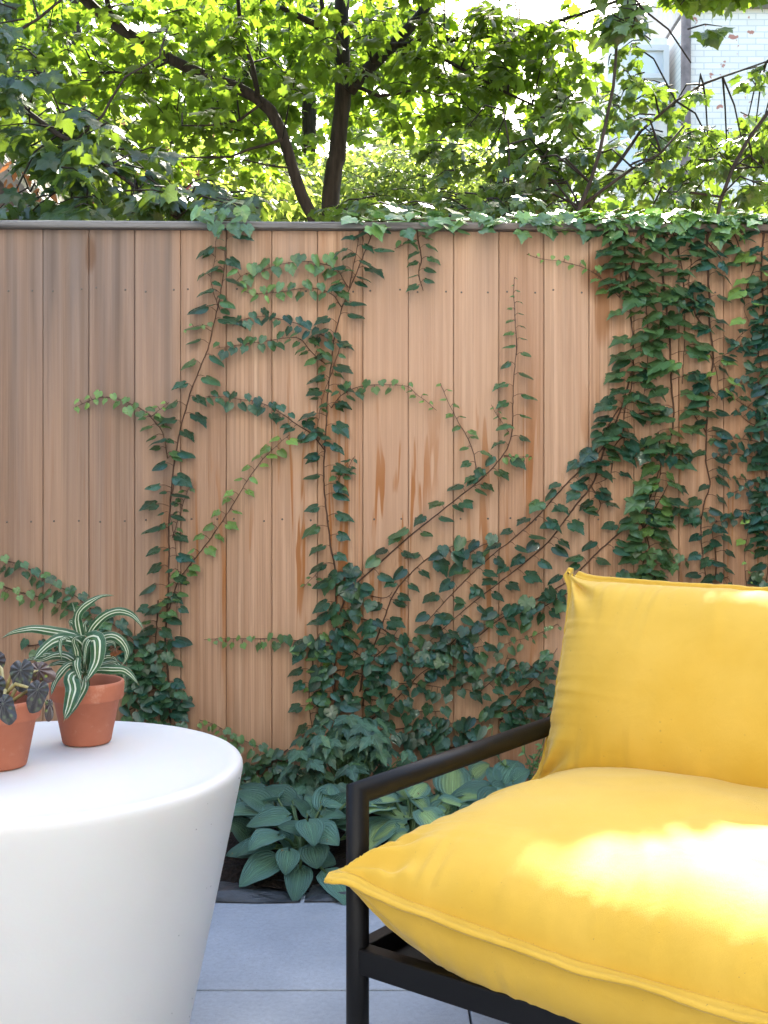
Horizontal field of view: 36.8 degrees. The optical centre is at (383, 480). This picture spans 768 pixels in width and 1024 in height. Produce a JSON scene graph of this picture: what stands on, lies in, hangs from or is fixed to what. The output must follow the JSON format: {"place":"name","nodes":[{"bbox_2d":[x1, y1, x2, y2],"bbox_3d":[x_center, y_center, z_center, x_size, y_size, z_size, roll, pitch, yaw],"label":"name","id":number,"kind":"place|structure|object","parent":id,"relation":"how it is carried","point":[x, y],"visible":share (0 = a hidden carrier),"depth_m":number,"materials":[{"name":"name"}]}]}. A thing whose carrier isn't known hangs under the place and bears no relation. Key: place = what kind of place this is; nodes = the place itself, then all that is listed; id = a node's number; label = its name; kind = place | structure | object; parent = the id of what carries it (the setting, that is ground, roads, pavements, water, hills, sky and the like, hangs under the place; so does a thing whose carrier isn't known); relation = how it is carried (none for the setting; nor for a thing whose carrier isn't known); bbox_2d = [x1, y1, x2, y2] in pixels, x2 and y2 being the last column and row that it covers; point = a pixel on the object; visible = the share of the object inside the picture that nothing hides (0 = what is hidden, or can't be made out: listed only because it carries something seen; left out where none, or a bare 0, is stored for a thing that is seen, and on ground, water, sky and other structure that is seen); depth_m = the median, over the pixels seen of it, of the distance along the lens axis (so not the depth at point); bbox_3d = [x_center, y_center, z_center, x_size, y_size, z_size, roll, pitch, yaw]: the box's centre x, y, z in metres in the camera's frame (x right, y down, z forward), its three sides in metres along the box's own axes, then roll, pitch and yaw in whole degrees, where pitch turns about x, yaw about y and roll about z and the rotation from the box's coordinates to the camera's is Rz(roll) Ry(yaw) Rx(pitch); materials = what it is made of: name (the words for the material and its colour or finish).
{"place":"outdoors","nodes":[
{"label":"outdoors","id":0,"kind":"place"},
{"bbox_2d":[0,0,126,173],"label":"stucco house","id":1,"kind":"structure","parent":0,"point":[23,119],"depth_m":15.00,"materials":[{"name":"white paint"}]},
{"bbox_2d":[220,794,434,891],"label":"soil","id":2,"kind":"structure","parent":0,"point":[232,868],"depth_m":2.90,"materials":[{"name":"black soil"}]},
{"bbox_2d":[230,780,296,831],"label":"ground ivy","id":3,"kind":"object","parent":2,"relation":"on","point":[288,808],"visible":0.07,"depth_m":3.29,"materials":[{"name":"green plant"}]},
{"bbox_2d":[226,783,392,904],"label":"hosta","id":4,"kind":"object","parent":2,"relation":"on","point":[323,808],"visible":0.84,"depth_m":2.88,"materials":[{"name":"green plant"}]},
{"bbox_2d":[273,714,433,808],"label":"creeper bush","id":5,"kind":"object","parent":2,"relation":"on","point":[350,748],"visible":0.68,"depth_m":3.23,"materials":[{"name":"green plant"}]},
{"bbox_2d":[341,782,465,849],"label":"hosta","id":6,"kind":"object","parent":2,"relation":"on","point":[394,826],"visible":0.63,"depth_m":2.97,"materials":[{"name":"green plant"}]},
{"bbox_2d":[382,761,501,819],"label":"hosta","id":7,"kind":"object","parent":2,"relation":"on","point":[449,783],"visible":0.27,"depth_m":3.18,"materials":[{"name":"green plant"}]},
{"bbox_2d":[451,759,531,809],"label":"hosta","id":8,"kind":"object","parent":2,"relation":"on","point":[498,774],"visible":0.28,"depth_m":3.15,"materials":[{"name":"green plant"}]},
{"bbox_2d":[487,724,544,780],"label":"sprig","id":9,"kind":"object","parent":2,"relation":"on","point":[535,764],"visible":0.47,"depth_m":3.20,"materials":[{"name":"green plant"}]},
{"bbox_2d":[189,892,508,1023],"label":"paving","id":10,"kind":"structure","parent":0,"point":[276,963],"depth_m":2.34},
{"bbox_2d":[0,721,242,1023],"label":"round table","id":11,"kind":"object","parent":10,"relation":"on","point":[112,853],"visible":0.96,"depth_m":1.79,"materials":[{"name":"white plastic"}]},
{"bbox_2d":[0,651,55,771],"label":"potted plant","id":12,"kind":"object","parent":11,"relation":"on","point":[22,703],"visible":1,"depth_m":1.98,"materials":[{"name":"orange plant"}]},
{"bbox_2d":[1,594,143,746],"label":"potted plant","id":13,"kind":"object","parent":11,"relation":"on","point":[84,697],"visible":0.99,"depth_m":2.15,"materials":[{"name":"green plant"}]},
{"bbox_2d":[215,880,300,902],"bbox_3d":[-0.750,0.990,2.813,1.100,0.036,0.147,0,0,0],"label":"edging stone","id":14,"kind":"object","parent":10,"relation":"on","point":[230,892],"visible":0.16,"depth_m":2.76,"materials":[{"name":"stone"}]},
{"bbox_2d":[304,884,345,901],"bbox_3d":[0.180,0.990,2.808,0.740,0.035,0.140,0,0,0],"label":"edging stone","id":15,"kind":"object","parent":10,"relation":"on","point":[317,893],"visible":0.08,"depth_m":2.76,"materials":[{"name":"stone"}]},
{"bbox_2d":[346,716,580,1023],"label":"garden sofa","id":16,"kind":"object","parent":10,"relation":"on","point":[385,954],"visible":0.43,"depth_m":1.88,"materials":[{"name":"black metal"}]},
{"bbox_2d":[324,767,767,1023],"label":"seat cushion","id":17,"kind":"object","parent":16,"relation":"on","point":[600,895],"visible":0.92,"depth_m":1.70,"materials":[{"name":"yellow fabric"}]},
{"bbox_2d":[531,567,767,788],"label":"back cushion","id":18,"kind":"object","parent":17,"relation":"on","point":[663,676],"visible":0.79,"depth_m":2.17,"materials":[{"name":"yellow fabric"}]},
{"bbox_2d":[81,0,654,202],"label":"sky","id":19,"kind":"structure","parent":0,"point":[530,9],"materials":[{"name":"white"}]},
{"bbox_2d":[556,0,767,213],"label":"brick house","id":20,"kind":"structure","parent":0,"point":[744,44],"depth_m":14.00,"materials":[{"name":"brick"}]},
{"bbox_2d":[611,114,654,172],"bbox_3d":[3.147,-4.255,14.567,0.548,0.723,0.060,0,0,0],"label":"window","id":21,"kind":"structure","parent":20,"relation":"in","point":[622,166],"depth_m":14.58,"materials":[{"name":"white glass"}]},
{"bbox_2d":[622,45,668,107],"bbox_3d":[3.308,-5.100,14.567,0.577,0.781,0.060,0,0,0],"label":"window","id":22,"kind":"structure","parent":20,"relation":"in","point":[660,53],"depth_m":14.56,"materials":[{"name":"white glass"}]},
{"label":"ground","id":23,"kind":"structure","parent":0,"visible":0},
{"bbox_2d":[0,153,64,219],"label":"shed","id":24,"kind":"structure","parent":23,"relation":"on","point":[22,185],"depth_m":5.60,"materials":[{"name":"white wood"}]},
{"bbox_2d":[0,0,276,221],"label":"maple tree","id":25,"kind":"object","parent":23,"relation":"on","point":[81,157],"visible":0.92,"depth_m":4.45,"materials":[{"name":"green plant"}]},
{"bbox_2d":[0,0,311,168],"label":"broad tree","id":26,"kind":"object","parent":23,"relation":"on","point":[188,58],"visible":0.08,"depth_m":11.77,"materials":[{"name":"green plant"}]},
{"bbox_2d":[0,0,342,221],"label":"maple tree","id":27,"kind":"object","parent":23,"relation":"on","point":[176,125],"visible":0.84,"depth_m":6.21,"materials":[{"name":"green plant"}]},
{"bbox_2d":[0,116,57,202],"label":"dry sprig","id":28,"kind":"object","parent":27,"relation":"hanging from","point":[14,176],"visible":0.2,"depth_m":5.23,"materials":[{"name":"brown"}]},
{"bbox_2d":[32,96,322,221],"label":"flowering shrub","id":29,"kind":"object","parent":23,"relation":"on","point":[287,206],"visible":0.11,"depth_m":7.47,"materials":[{"name":"green plant"}]},
{"bbox_2d":[141,0,516,182],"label":"broad tree","id":30,"kind":"object","parent":23,"relation":"on","point":[311,135],"visible":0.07,"depth_m":12.84,"materials":[{"name":"green plant"}]},
{"bbox_2d":[232,131,522,221],"bbox_3d":[0.045,-1.073,9.492,2.828,4.131,2.586,0,0,0],"label":"japanese maple","id":31,"kind":"object","parent":23,"relation":"on","point":[366,173],"visible":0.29,"depth_m":8.80,"materials":[{"name":"green plant"}]},
{"bbox_2d":[0,220,767,793],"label":"cedar fence","id":32,"kind":"object","parent":23,"relation":"on","point":[90,308],"visible":0.63,"depth_m":3.55,"materials":[{"name":"brown wood"}]},
{"bbox_2d":[0,554,194,727],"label":"climbing vine","id":33,"kind":"object","parent":32,"relation":"attached to","point":[167,696],"visible":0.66,"depth_m":3.50,"materials":[{"name":"green plant"}]},
{"bbox_2d":[74,230,253,724],"bbox_3d":[-0.671,0.089,3.509,0.561,1.743,0.083,0,0,0],"label":"climbing vine","id":34,"kind":"object","parent":32,"relation":"attached to","point":[181,479],"visible":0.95,"depth_m":3.51,"materials":[{"name":"green plant"}]},
{"bbox_2d":[190,199,254,238],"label":"climbing vine","id":35,"kind":"object","parent":32,"relation":"attached to","point":[217,227],"visible":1,"depth_m":3.48,"materials":[{"name":"green plant"}]},
{"bbox_2d":[157,435,297,617],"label":"climbing vine","id":36,"kind":"object","parent":32,"relation":"attached to","point":[230,525],"visible":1,"depth_m":3.51,"materials":[{"name":"green plant"}]},
{"bbox_2d":[197,720,299,798],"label":"climbing vine","id":37,"kind":"object","parent":32,"relation":"attached to","point":[264,760],"visible":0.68,"depth_m":3.51,"materials":[{"name":"green plant"}]},
{"bbox_2d":[204,632,332,736],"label":"climbing vine","id":38,"kind":"object","parent":32,"relation":"attached to","point":[298,647],"visible":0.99,"depth_m":3.51,"materials":[{"name":"green plant"}]},
{"bbox_2d":[206,227,436,783],"bbox_3d":[-0.192,0.106,3.519,0.709,1.780,0.077,0,0,0],"label":"climbing vine","id":39,"kind":"object","parent":32,"relation":"attached to","point":[339,427],"visible":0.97,"depth_m":3.52,"materials":[{"name":"green plant"}]},
{"bbox_2d":[292,609,522,748],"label":"climbing vine","id":40,"kind":"object","parent":32,"relation":"attached to","point":[439,662],"visible":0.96,"depth_m":3.51,"materials":[{"name":"green plant"}]},
{"bbox_2d":[321,533,499,716],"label":"climbing vine","id":41,"kind":"object","parent":32,"relation":"attached to","point":[459,556],"visible":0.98,"depth_m":3.52,"materials":[{"name":"green plant"}]},
{"bbox_2d":[315,277,537,639],"bbox_3d":[0.128,-0.069,3.523,0.685,1.115,0.081,0,0,0],"label":"climbing vine","id":42,"kind":"object","parent":32,"relation":"attached to","point":[373,562],"visible":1,"depth_m":3.53,"materials":[{"name":"green plant"}]},
{"bbox_2d":[341,207,518,242],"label":"cap vine","id":43,"kind":"object","parent":32,"relation":"on","point":[488,222],"visible":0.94,"depth_m":3.52,"materials":[{"name":"green plant"}]},
{"bbox_2d":[394,222,469,292],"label":"climbing vine","id":44,"kind":"object","parent":32,"relation":"attached to","point":[427,270],"visible":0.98,"depth_m":3.52,"materials":[{"name":"green plant"}]},
{"bbox_2d":[403,649,558,758],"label":"climbing vine","id":45,"kind":"object","parent":32,"relation":"attached to","point":[512,719],"visible":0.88,"depth_m":3.52,"materials":[{"name":"green plant"}]},
{"bbox_2d":[414,446,631,650],"bbox_3d":[0.424,0.208,3.530,0.667,0.630,0.073,0,0,-2],"label":"climbing vine","id":46,"kind":"object","parent":32,"relation":"attached to","point":[530,577],"visible":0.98,"depth_m":3.53,"materials":[{"name":"green plant"}]},
{"bbox_2d":[415,359,655,638],"bbox_3d":[0.467,0.057,3.535,0.746,0.870,0.083,0,0,0],"label":"climbing vine","id":47,"kind":"object","parent":32,"relation":"attached to","point":[586,454],"visible":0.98,"depth_m":3.53,"materials":[{"name":"green plant"}]},
{"bbox_2d":[428,494,662,678],"bbox_3d":[0.489,0.326,3.533,0.741,0.577,0.068,0,0,-2],"label":"climbing vine","id":48,"kind":"object","parent":32,"relation":"attached to","point":[527,608],"visible":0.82,"depth_m":3.53,"materials":[{"name":"green plant"}]},
{"bbox_2d":[527,217,706,445],"bbox_3d":[0.719,-0.462,3.534,0.559,0.715,0.106,0,0,0],"label":"climbing vine","id":49,"kind":"object","parent":32,"relation":"attached to","point":[634,298],"visible":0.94,"depth_m":3.53,"materials":[{"name":"green plant"}]},
{"bbox_2d":[506,208,767,250],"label":"cap vine","id":50,"kind":"object","parent":32,"relation":"on","point":[543,222],"visible":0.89,"depth_m":3.53,"materials":[{"name":"green plant"}]},
{"bbox_2d":[610,215,717,580],"bbox_3d":[0.847,-0.218,3.539,0.369,1.208,0.102,0,0,0],"label":"climbing vine","id":51,"kind":"object","parent":32,"relation":"attached to","point":[636,548],"visible":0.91,"depth_m":3.54,"materials":[{"name":"green plant"}]},
{"bbox_2d":[675,216,745,584],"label":"climbing vine","id":52,"kind":"object","parent":32,"relation":"attached to","point":[704,265],"visible":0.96,"depth_m":3.54,"materials":[{"name":"green plant"}]},
{"bbox_2d":[708,217,767,586],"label":"climbing vine","id":53,"kind":"object","parent":32,"relation":"attached to","point":[758,341],"visible":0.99,"depth_m":3.55,"materials":[{"name":"green plant"}]},
{"bbox_2d":[66,176,748,223],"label":"hedge","id":54,"kind":"object","parent":23,"relation":"on","point":[610,204],"depth_m":9.85,"materials":[{"name":"green plant"}]},
{"bbox_2d":[305,104,584,222],"bbox_3d":[0.331,-0.470,5.183,1.375,2.939,2.118,0,0,0],"label":"maple sapling","id":55,"kind":"object","parent":23,"relation":"on","point":[361,207],"visible":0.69,"depth_m":5.14,"materials":[{"name":"green plant"}]},
{"bbox_2d":[133,0,767,221],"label":"maple tree","id":56,"kind":"object","parent":23,"relation":"on","point":[476,79],"visible":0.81,"depth_m":6.26,"materials":[{"name":"green plant"}]},
{"bbox_2d":[584,0,732,62],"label":"bough","id":57,"kind":"object","parent":56,"relation":"attached to","point":[623,24],"visible":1,"depth_m":4.51,"materials":[{"name":"green plant"}]},
{"bbox_2d":[466,47,689,219],"bbox_3d":[0.917,-0.509,5.332,0.971,2.936,1.765,0,0,10],"label":"maple sapling","id":58,"kind":"object","parent":23,"relation":"on","point":[586,188],"visible":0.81,"depth_m":4.91,"materials":[{"name":"green plant"}]},
{"bbox_2d":[582,39,767,217],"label":"maple sapling","id":59,"kind":"object","parent":23,"relation":"on","point":[742,156],"visible":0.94,"depth_m":5.18,"materials":[{"name":"green plant"}]}
]}

